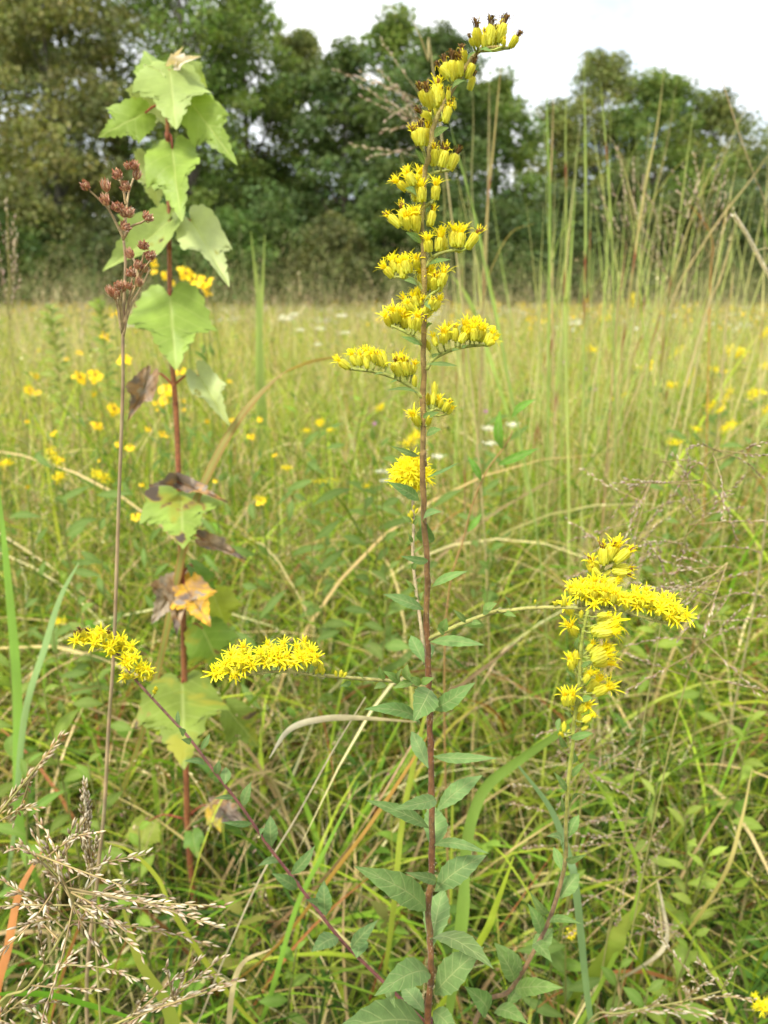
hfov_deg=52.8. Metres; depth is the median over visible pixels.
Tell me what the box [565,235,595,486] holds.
grass stalk
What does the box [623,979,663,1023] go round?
herb
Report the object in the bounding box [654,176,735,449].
grass stalk
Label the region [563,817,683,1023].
grass panicle
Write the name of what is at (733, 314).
grass stalk
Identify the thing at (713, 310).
grass stalk
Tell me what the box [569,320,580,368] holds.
white wildflower
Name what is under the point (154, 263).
yellow daisy
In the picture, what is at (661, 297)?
grass stalk
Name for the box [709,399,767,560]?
grass stalk
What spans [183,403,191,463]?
yellow daisy
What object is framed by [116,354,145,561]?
yellow daisy
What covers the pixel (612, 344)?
grass stalk
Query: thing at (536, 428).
grass stalk
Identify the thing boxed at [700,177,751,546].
grass stalk
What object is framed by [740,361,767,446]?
background goldenrod
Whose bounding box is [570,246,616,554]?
grass stalk
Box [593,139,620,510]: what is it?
grass stalk
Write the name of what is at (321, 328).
white wildflower
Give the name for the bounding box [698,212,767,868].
white grass spike
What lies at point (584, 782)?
grass panicle
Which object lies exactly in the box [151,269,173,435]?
yellow daisy
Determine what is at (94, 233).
bush
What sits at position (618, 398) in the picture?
grass stalk
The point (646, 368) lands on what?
grass stalk
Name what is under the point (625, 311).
grass stalk
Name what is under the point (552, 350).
grass stalk
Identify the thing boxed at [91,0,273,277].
tree
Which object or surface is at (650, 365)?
background goldenrod
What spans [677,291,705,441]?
grass stalk
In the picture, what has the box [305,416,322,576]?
yellow daisy
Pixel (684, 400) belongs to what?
background goldenrod
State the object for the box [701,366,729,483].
background goldenrod
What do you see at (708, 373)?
grass stalk
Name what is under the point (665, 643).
herb
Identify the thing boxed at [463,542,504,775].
herb
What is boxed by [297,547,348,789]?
herb
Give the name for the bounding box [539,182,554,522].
grass stalk
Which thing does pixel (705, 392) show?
background goldenrod
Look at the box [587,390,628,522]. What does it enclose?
background goldenrod
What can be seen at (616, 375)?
grass stalk
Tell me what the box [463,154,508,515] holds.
grass stalk
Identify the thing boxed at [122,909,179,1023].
grass shoot
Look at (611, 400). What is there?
grass stalk
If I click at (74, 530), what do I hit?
background goldenrod
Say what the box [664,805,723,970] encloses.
herb
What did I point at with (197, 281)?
yellow daisy
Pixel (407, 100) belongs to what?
grass panicle
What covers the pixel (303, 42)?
tree
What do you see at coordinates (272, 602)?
background goldenrod
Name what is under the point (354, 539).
background goldenrod
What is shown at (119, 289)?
dry seed stalk
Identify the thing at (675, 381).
grass stalk
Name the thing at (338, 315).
white wildflower
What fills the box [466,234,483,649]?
grass stalk
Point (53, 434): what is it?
yellow daisy
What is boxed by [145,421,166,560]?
yellow daisy
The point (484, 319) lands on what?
grass stalk
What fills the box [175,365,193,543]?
yellow daisy
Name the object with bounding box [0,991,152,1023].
grass shoot
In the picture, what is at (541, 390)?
grass stalk
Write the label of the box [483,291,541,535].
grass stalk
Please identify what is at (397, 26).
tree
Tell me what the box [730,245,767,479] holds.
grass stalk
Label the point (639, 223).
grass stalk
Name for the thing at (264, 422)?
grass shoot
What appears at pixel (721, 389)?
grass stalk
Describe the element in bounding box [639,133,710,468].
grass stalk
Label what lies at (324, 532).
background goldenrod
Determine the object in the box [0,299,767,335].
flowers
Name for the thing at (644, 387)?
grass stalk
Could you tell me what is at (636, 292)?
grass stalk
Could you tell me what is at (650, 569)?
background goldenrod
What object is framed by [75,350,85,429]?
yellow daisy
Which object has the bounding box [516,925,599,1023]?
background goldenrod
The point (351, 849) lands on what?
grass shoot
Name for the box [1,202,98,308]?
bush
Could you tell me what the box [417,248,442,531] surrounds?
grass stalk
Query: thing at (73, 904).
grass panicle
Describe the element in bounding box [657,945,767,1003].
grass shoot
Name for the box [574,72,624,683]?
grass stalk
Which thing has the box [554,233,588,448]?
grass stalk
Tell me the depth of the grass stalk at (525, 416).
1.79 m
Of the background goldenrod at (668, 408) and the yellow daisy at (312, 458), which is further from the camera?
the background goldenrod at (668, 408)
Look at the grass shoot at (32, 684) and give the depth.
0.80 m
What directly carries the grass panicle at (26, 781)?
on the ground at (296, 997)
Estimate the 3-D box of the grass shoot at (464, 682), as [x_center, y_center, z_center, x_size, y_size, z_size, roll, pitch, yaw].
[-0.048,0.363,0.850,0.368,0.545,0.040,7,17,24]
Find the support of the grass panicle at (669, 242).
on the ground at (296, 997)
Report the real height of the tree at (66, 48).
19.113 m
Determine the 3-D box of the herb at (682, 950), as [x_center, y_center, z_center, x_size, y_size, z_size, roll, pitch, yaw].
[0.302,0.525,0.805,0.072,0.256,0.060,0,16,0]
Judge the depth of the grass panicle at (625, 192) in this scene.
1.77 m
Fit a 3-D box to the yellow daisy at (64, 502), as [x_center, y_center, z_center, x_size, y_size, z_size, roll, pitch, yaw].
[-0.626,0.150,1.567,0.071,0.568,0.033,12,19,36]
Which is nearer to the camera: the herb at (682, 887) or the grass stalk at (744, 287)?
the herb at (682, 887)
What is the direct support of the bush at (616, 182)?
on the ground at (296, 997)
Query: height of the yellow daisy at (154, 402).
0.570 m
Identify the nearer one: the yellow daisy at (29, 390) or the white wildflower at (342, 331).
the yellow daisy at (29, 390)
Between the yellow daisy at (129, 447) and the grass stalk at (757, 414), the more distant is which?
the grass stalk at (757, 414)
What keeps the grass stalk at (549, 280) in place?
on the ground at (296, 997)
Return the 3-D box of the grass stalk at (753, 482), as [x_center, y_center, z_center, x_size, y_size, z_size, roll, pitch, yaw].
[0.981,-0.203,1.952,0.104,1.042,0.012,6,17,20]
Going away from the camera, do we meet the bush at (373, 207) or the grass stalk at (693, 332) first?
the grass stalk at (693, 332)
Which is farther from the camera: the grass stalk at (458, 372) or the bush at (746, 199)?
the bush at (746, 199)
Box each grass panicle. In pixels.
[0,198,50,597]
[0,730,69,828]
[0,811,233,1023]
[0,954,246,1023]
[78,775,101,1023]
[332,37,444,643]
[508,728,646,1022]
[550,455,716,1023]
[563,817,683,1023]
[587,912,757,1023]
[591,146,655,523]
[594,441,767,1023]
[614,555,767,1023]
[638,208,686,562]
[664,152,733,581]
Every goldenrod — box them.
[0,451,63,751]
[36,441,117,737]
[50,466,114,791]
[50,616,98,815]
[67,623,432,1023]
[80,462,132,799]
[201,12,697,1023]
[230,486,293,763]
[269,456,320,783]
[294,421,331,639]
[304,421,351,690]
[308,468,350,800]
[310,414,343,645]
[343,474,410,817]
[370,402,395,550]
[374,428,420,698]
[464,533,637,1023]
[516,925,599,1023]
[576,343,598,418]
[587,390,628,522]
[595,314,612,357]
[614,363,642,516]
[624,291,634,355]
[630,432,684,666]
[631,358,656,459]
[652,379,679,512]
[661,419,701,650]
[663,345,687,409]
[674,367,696,506]
[679,402,730,573]
[680,399,720,552]
[686,419,740,637]
[692,365,718,493]
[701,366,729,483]
[703,385,733,526]
[719,344,748,426]
[724,403,767,635]
[732,387,766,540]
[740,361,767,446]
[751,991,767,1017]
[754,328,767,368]
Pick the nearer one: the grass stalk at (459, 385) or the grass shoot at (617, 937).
the grass shoot at (617, 937)
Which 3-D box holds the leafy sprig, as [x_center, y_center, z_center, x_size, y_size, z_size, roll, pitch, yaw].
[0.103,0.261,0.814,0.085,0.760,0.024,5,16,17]
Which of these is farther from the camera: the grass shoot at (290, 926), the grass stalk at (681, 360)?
the grass stalk at (681, 360)
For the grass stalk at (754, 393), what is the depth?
2.48 m
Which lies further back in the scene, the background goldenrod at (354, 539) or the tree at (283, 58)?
the tree at (283, 58)
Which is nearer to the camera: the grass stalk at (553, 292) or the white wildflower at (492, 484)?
the white wildflower at (492, 484)
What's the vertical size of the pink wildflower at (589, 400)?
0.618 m
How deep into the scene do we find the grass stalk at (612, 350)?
1.96 m
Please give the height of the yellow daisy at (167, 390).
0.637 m
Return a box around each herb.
[0,309,767,1023]
[0,753,65,1017]
[23,684,109,983]
[39,303,78,512]
[59,753,142,1005]
[69,603,132,864]
[88,296,120,463]
[115,821,154,975]
[259,940,309,1023]
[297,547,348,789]
[362,561,409,844]
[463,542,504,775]
[523,869,584,1023]
[601,958,632,1023]
[623,567,684,783]
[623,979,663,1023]
[629,772,672,907]
[634,846,727,998]
[645,928,715,1023]
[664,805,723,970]
[674,605,731,839]
[701,711,766,904]
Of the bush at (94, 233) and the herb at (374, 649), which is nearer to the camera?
the herb at (374, 649)
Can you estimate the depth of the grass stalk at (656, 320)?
2.90 m
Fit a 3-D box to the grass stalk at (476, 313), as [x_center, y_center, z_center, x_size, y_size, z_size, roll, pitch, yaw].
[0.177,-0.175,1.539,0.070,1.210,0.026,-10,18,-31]
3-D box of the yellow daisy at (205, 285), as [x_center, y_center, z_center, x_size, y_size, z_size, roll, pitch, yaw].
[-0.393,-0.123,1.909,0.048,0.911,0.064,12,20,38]
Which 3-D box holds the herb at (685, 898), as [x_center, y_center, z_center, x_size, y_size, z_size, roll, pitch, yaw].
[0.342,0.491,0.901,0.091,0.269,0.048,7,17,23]
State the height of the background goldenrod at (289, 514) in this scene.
0.618 m
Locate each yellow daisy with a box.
[15,370,34,471]
[24,384,56,535]
[25,414,43,559]
[25,475,66,738]
[29,371,44,449]
[32,388,57,489]
[48,425,85,559]
[58,450,84,694]
[71,369,102,547]
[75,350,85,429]
[87,367,127,565]
[87,418,113,579]
[91,389,113,477]
[97,451,122,630]
[99,330,120,531]
[103,401,134,561]
[109,306,128,476]
[114,435,138,605]
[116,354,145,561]
[121,439,153,631]
[131,508,172,673]
[138,474,179,679]
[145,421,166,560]
[149,404,186,555]
[150,259,181,466]
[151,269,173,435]
[152,398,166,474]
[155,427,170,573]
[156,395,173,470]
[158,382,189,560]
[161,269,191,417]
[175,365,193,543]
[176,259,206,551]
[181,395,201,478]
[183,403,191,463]
[190,267,226,583]
[194,277,229,562]
[200,470,240,695]
[203,269,237,539]
[205,414,222,575]
[220,433,238,591]
[225,412,247,529]
[227,377,239,460]
[244,412,262,566]
[245,429,266,608]
[250,493,292,751]
[259,446,292,692]
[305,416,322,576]
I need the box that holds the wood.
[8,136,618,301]
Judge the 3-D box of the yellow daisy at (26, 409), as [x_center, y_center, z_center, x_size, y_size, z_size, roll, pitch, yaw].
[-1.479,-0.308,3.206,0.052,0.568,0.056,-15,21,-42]
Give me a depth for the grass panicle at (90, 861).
0.44 m
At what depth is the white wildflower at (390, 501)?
1.14 m
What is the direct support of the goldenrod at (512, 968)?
on the ground at (296, 997)
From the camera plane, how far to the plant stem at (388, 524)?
1.18 m
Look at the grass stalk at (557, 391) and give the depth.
1.77 m
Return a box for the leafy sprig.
[443,399,538,954]
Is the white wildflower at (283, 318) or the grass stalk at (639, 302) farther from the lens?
the white wildflower at (283, 318)
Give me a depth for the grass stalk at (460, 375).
2.03 m
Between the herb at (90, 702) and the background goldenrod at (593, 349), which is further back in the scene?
the background goldenrod at (593, 349)
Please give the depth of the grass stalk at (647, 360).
1.66 m
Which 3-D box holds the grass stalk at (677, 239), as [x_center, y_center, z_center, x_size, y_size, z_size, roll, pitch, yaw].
[0.641,-0.202,1.655,0.124,1.198,0.048,0,16,0]
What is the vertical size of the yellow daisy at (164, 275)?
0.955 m
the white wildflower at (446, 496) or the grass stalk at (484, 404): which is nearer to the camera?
the white wildflower at (446, 496)
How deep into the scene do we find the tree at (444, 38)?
32.76 m
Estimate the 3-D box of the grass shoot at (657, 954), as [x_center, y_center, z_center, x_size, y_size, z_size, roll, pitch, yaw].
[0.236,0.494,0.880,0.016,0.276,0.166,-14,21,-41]
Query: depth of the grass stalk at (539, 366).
2.04 m
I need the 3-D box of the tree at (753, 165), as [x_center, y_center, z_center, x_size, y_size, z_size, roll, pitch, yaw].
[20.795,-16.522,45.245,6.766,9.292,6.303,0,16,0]
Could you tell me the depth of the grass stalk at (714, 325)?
2.09 m
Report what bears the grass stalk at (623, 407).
on the ground at (296, 997)
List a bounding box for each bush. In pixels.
[0,207,56,309]
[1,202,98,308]
[43,211,172,314]
[116,194,233,306]
[164,204,283,315]
[232,175,320,306]
[265,210,400,318]
[321,180,419,312]
[389,173,508,308]
[432,189,564,309]
[510,177,616,309]
[546,150,681,307]
[591,188,742,311]
[671,178,767,309]
[716,197,767,310]
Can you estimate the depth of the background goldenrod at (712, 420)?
1.81 m
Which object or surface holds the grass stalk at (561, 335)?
on the ground at (296, 997)
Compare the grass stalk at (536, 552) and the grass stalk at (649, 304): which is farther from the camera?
the grass stalk at (649, 304)
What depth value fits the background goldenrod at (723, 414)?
2.02 m
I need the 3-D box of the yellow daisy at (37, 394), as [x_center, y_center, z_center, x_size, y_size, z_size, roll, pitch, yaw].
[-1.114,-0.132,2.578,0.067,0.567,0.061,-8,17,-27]
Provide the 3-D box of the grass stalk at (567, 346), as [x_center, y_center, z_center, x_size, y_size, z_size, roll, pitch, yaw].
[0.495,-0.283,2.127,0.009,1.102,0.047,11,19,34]
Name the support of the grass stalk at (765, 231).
on the ground at (296, 997)
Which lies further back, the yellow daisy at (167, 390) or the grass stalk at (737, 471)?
the yellow daisy at (167, 390)
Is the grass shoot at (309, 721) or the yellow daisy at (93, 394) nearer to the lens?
the grass shoot at (309, 721)
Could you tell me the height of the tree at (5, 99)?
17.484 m
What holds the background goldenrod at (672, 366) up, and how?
on the ground at (296, 997)
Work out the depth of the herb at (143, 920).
0.80 m
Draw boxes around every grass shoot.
[0,493,64,926]
[0,562,78,916]
[0,852,41,1019]
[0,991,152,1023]
[97,357,335,854]
[104,842,256,1023]
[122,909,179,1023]
[185,737,426,1012]
[197,697,365,1023]
[226,949,270,1023]
[238,639,520,957]
[251,235,274,533]
[255,262,262,489]
[257,782,358,1023]
[259,235,264,491]
[259,274,276,520]
[269,714,416,757]
[376,716,425,999]
[431,856,513,1016]
[446,724,570,1014]
[518,766,593,1023]
[521,902,643,1015]
[553,742,641,1023]
[560,880,668,990]
[630,768,752,976]
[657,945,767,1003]
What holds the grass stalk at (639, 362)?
on the ground at (296, 997)
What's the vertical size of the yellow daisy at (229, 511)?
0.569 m
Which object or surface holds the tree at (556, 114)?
on the ground at (296, 997)
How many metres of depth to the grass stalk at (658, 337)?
1.62 m
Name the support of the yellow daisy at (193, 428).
on the ground at (296, 997)
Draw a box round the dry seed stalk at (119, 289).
[79,159,156,1023]
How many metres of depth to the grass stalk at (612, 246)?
1.53 m
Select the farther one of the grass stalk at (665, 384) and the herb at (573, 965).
the grass stalk at (665, 384)
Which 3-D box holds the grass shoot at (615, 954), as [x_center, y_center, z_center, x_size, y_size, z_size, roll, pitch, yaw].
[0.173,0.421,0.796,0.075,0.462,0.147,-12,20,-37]
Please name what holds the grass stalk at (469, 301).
on the ground at (296, 997)
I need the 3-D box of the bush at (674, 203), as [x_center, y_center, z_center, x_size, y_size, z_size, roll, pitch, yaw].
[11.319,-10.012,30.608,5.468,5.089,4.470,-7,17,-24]
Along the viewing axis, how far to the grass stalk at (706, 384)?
2.23 m
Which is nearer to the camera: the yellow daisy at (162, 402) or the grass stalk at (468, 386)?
the grass stalk at (468, 386)
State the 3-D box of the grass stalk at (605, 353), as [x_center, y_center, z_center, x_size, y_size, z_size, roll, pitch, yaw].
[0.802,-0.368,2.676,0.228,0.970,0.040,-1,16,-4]
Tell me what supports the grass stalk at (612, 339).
on the ground at (296, 997)
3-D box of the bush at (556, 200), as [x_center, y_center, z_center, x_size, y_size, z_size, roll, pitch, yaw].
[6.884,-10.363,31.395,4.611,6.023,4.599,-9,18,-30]
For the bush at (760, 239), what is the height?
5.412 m
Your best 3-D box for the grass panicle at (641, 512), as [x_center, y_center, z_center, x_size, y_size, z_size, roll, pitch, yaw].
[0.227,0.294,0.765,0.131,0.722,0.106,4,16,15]
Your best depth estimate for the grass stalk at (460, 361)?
2.38 m
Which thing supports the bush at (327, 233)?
on the ground at (296, 997)
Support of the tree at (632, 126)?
on the ground at (296, 997)
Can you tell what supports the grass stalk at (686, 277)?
on the ground at (296, 997)
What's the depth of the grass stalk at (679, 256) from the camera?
1.67 m
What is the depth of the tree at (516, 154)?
35.19 m
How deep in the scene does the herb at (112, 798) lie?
0.85 m
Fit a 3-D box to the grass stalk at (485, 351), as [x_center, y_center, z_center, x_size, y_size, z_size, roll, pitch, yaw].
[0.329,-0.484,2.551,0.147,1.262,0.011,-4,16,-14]
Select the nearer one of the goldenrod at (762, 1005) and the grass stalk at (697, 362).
the goldenrod at (762, 1005)
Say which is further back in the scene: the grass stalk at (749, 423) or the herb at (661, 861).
the grass stalk at (749, 423)
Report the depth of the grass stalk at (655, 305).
2.73 m
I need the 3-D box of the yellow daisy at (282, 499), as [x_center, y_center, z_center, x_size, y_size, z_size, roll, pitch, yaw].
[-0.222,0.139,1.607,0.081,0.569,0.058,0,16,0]
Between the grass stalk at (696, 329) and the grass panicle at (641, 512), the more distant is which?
the grass stalk at (696, 329)
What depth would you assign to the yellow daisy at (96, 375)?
1.92 m
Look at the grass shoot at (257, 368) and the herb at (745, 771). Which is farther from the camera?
the grass shoot at (257, 368)
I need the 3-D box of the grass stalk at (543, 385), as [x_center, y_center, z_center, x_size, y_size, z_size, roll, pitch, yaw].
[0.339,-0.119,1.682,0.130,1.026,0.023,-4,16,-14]
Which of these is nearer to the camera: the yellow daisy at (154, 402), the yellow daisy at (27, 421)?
the yellow daisy at (27, 421)
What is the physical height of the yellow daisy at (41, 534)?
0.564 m
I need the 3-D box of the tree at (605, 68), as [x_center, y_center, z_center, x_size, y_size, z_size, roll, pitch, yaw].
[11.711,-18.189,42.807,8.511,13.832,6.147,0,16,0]
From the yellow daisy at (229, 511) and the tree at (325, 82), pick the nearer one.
the yellow daisy at (229, 511)
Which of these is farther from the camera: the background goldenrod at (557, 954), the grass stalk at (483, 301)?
the grass stalk at (483, 301)
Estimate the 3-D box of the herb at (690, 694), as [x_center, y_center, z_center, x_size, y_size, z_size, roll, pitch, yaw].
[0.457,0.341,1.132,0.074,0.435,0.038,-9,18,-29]
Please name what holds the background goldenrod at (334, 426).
on the ground at (296, 997)
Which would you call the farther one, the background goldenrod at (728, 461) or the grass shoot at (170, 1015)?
the background goldenrod at (728, 461)
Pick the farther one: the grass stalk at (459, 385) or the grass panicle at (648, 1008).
the grass stalk at (459, 385)
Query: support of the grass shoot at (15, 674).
on the ground at (296, 997)
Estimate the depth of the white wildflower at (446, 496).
1.27 m
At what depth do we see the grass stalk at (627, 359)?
2.85 m
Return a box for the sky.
[0,0,767,292]
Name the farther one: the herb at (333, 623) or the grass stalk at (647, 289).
the grass stalk at (647, 289)
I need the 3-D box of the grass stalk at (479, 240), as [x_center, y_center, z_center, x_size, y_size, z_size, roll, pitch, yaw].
[0.199,-0.032,1.258,0.224,1.086,0.030,-3,16,-9]
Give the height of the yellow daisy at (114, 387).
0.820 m
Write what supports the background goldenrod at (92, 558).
on the ground at (296, 997)
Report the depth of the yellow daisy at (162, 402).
2.31 m
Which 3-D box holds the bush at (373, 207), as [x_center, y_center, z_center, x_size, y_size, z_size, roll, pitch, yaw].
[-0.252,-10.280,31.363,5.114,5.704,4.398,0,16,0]
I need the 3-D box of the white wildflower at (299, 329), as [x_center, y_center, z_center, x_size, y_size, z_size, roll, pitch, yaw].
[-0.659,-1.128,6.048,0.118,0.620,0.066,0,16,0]
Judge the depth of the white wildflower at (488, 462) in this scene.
1.56 m
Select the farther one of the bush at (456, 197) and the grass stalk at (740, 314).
the bush at (456, 197)
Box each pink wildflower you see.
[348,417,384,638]
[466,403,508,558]
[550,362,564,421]
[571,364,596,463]
[578,383,603,534]
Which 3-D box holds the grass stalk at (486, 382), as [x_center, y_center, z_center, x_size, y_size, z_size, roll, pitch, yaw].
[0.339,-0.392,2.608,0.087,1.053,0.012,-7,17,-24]
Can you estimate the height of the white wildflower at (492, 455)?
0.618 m
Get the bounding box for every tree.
[0,0,91,284]
[0,0,144,299]
[8,0,206,296]
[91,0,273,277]
[157,0,330,285]
[222,27,365,280]
[279,33,426,290]
[326,0,447,246]
[356,17,522,294]
[429,64,556,296]
[508,96,607,295]
[546,47,676,301]
[583,65,750,282]
[649,86,767,283]
[694,146,767,271]
[739,134,767,277]
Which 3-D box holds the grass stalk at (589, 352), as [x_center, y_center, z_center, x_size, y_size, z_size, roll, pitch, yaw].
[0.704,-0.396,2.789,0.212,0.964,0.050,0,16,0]
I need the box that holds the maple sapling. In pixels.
[98,46,259,952]
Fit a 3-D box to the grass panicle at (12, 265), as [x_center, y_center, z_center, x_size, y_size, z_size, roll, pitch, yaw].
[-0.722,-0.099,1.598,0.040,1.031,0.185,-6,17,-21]
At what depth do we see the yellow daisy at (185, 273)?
1.84 m
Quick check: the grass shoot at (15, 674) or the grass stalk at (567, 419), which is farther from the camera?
the grass stalk at (567, 419)
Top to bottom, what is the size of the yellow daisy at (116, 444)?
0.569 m
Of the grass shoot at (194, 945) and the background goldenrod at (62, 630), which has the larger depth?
the background goldenrod at (62, 630)
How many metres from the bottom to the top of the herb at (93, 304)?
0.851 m
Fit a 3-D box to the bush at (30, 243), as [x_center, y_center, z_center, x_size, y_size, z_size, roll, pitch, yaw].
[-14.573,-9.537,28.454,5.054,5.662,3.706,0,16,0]
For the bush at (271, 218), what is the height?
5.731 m
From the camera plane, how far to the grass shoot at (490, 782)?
0.61 m
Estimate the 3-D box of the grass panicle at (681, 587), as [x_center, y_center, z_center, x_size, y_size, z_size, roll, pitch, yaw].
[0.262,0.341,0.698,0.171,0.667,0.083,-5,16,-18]
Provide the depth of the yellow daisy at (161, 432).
1.76 m
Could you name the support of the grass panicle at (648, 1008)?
on the ground at (296, 997)
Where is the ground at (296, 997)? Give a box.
[0,297,767,1023]
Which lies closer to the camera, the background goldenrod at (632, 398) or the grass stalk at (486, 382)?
the grass stalk at (486, 382)
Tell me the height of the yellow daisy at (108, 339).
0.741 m
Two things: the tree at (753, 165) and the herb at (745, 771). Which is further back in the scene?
the tree at (753, 165)
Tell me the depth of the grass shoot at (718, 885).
0.79 m
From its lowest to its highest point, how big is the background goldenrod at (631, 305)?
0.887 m
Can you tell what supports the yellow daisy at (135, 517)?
on the ground at (296, 997)
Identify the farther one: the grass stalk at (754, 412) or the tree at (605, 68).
the tree at (605, 68)
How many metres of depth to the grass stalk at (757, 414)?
2.56 m
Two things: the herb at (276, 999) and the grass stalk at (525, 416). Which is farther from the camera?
the grass stalk at (525, 416)
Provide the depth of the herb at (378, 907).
1.22 m
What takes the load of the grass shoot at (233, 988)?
on the ground at (296, 997)
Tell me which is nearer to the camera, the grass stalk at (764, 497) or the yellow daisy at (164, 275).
the grass stalk at (764, 497)
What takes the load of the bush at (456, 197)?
on the ground at (296, 997)
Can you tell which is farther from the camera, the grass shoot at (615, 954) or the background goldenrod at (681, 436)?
the background goldenrod at (681, 436)
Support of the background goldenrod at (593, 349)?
on the ground at (296, 997)
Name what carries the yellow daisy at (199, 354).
on the ground at (296, 997)
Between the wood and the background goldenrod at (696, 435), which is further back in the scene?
the wood
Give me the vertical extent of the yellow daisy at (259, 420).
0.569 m
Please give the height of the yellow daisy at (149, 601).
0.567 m
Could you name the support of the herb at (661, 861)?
on the ground at (296, 997)
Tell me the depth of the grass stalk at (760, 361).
1.82 m
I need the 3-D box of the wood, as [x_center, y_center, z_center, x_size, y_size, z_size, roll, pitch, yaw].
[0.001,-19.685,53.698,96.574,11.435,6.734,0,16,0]
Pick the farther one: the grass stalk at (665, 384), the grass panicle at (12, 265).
the grass stalk at (665, 384)
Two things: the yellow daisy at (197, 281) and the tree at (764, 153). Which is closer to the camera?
the yellow daisy at (197, 281)
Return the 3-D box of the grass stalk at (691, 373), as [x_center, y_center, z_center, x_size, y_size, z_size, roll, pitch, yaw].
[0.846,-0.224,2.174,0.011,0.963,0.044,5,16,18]
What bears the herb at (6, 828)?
on the ground at (296, 997)
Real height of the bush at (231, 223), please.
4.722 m
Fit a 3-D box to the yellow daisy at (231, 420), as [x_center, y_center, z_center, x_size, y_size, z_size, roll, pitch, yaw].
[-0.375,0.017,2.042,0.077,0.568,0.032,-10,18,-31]
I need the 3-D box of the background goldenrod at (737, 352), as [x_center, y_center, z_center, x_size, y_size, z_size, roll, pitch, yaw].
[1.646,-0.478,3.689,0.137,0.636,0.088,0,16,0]
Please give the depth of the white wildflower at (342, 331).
5.53 m
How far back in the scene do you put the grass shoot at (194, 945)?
0.64 m
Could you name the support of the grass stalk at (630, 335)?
on the ground at (296, 997)
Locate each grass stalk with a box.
[397,143,505,542]
[411,18,493,801]
[411,300,456,584]
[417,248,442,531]
[445,219,461,540]
[448,212,469,489]
[449,121,551,727]
[450,196,466,562]
[451,275,537,565]
[455,170,544,560]
[457,253,478,491]
[458,200,480,528]
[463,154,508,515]
[463,282,532,699]
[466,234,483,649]
[469,162,496,524]
[470,61,532,647]
[471,113,480,645]
[473,262,492,543]
[475,213,536,639]
[478,85,490,596]
[481,258,489,458]
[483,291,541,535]
[485,107,488,222]
[487,158,539,497]
[511,275,537,606]
[512,158,580,617]
[516,81,580,646]
[524,189,560,505]
[526,205,554,600]
[530,69,616,638]
[531,326,572,511]
[533,143,577,598]
[535,208,595,574]
[537,150,569,580]
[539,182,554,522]
[544,123,566,474]
[548,241,562,556]
[549,125,579,503]
[550,89,555,609]
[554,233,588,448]
[558,194,575,557]
[560,183,665,636]
[563,268,569,709]
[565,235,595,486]
[565,260,679,588]
[565,264,597,428]
[570,202,691,525]
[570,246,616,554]
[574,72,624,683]
[577,152,650,539]
[577,157,766,579]
[579,143,660,543]
[583,180,634,576]
[589,74,714,542]
[589,109,662,530]
[591,79,672,613]
[591,127,610,539]
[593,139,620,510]
[593,183,635,585]
[593,217,658,524]
[595,241,626,615]
[596,117,668,544]
[599,260,637,463]
[600,144,753,565]
[603,305,661,471]
[610,299,637,473]
[612,272,623,537]
[614,74,677,534]
[616,141,731,534]
[617,133,648,522]
[617,261,621,541]
[618,162,677,430]
[618,219,674,535]
[625,223,734,649]
[630,78,766,517]
[633,109,743,626]
[633,247,690,559]
[635,258,661,482]
[635,266,667,534]
[636,134,658,436]
[636,162,663,451]
[637,263,667,584]
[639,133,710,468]
[639,207,668,457]
[639,241,678,501]
[640,272,653,478]
[644,168,746,476]
[644,187,648,475]
[645,195,668,501]
[652,169,759,496]
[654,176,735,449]
[659,138,741,565]
[662,250,685,554]
[665,178,739,434]
[666,286,741,514]
[673,158,750,526]
[677,172,703,548]
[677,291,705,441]
[678,257,702,482]
[679,257,767,536]
[690,206,713,626]
[693,398,767,584]
[696,1,767,211]
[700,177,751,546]
[701,188,755,502]
[703,262,734,595]
[703,297,767,541]
[707,185,767,479]
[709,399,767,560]
[717,417,767,560]
[719,129,766,449]
[719,360,767,538]
[726,348,767,524]
[726,372,767,519]
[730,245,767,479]
[736,430,767,560]
[741,358,767,509]
[749,469,767,536]
[750,166,767,568]
[760,204,767,244]
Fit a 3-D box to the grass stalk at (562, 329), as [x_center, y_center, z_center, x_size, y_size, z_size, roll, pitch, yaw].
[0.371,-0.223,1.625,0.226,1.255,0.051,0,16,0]
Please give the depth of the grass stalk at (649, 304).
2.66 m
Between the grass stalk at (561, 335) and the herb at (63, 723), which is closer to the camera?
the herb at (63, 723)
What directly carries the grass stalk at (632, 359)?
on the ground at (296, 997)
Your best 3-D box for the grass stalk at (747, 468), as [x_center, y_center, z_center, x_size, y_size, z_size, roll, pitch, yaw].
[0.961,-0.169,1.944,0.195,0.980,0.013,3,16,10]
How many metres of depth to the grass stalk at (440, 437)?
1.80 m
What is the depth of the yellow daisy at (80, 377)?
1.93 m
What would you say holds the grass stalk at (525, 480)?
on the ground at (296, 997)
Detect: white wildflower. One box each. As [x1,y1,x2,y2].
[278,314,295,361]
[287,311,297,356]
[293,327,303,369]
[311,326,324,365]
[312,341,323,404]
[334,313,346,351]
[336,330,349,357]
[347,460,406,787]
[379,468,412,826]
[417,446,461,730]
[456,434,499,723]
[469,419,493,659]
[481,416,528,674]
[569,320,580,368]
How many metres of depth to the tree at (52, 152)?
29.87 m
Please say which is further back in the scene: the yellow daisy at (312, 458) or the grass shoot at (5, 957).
the yellow daisy at (312, 458)
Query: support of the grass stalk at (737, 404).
on the ground at (296, 997)

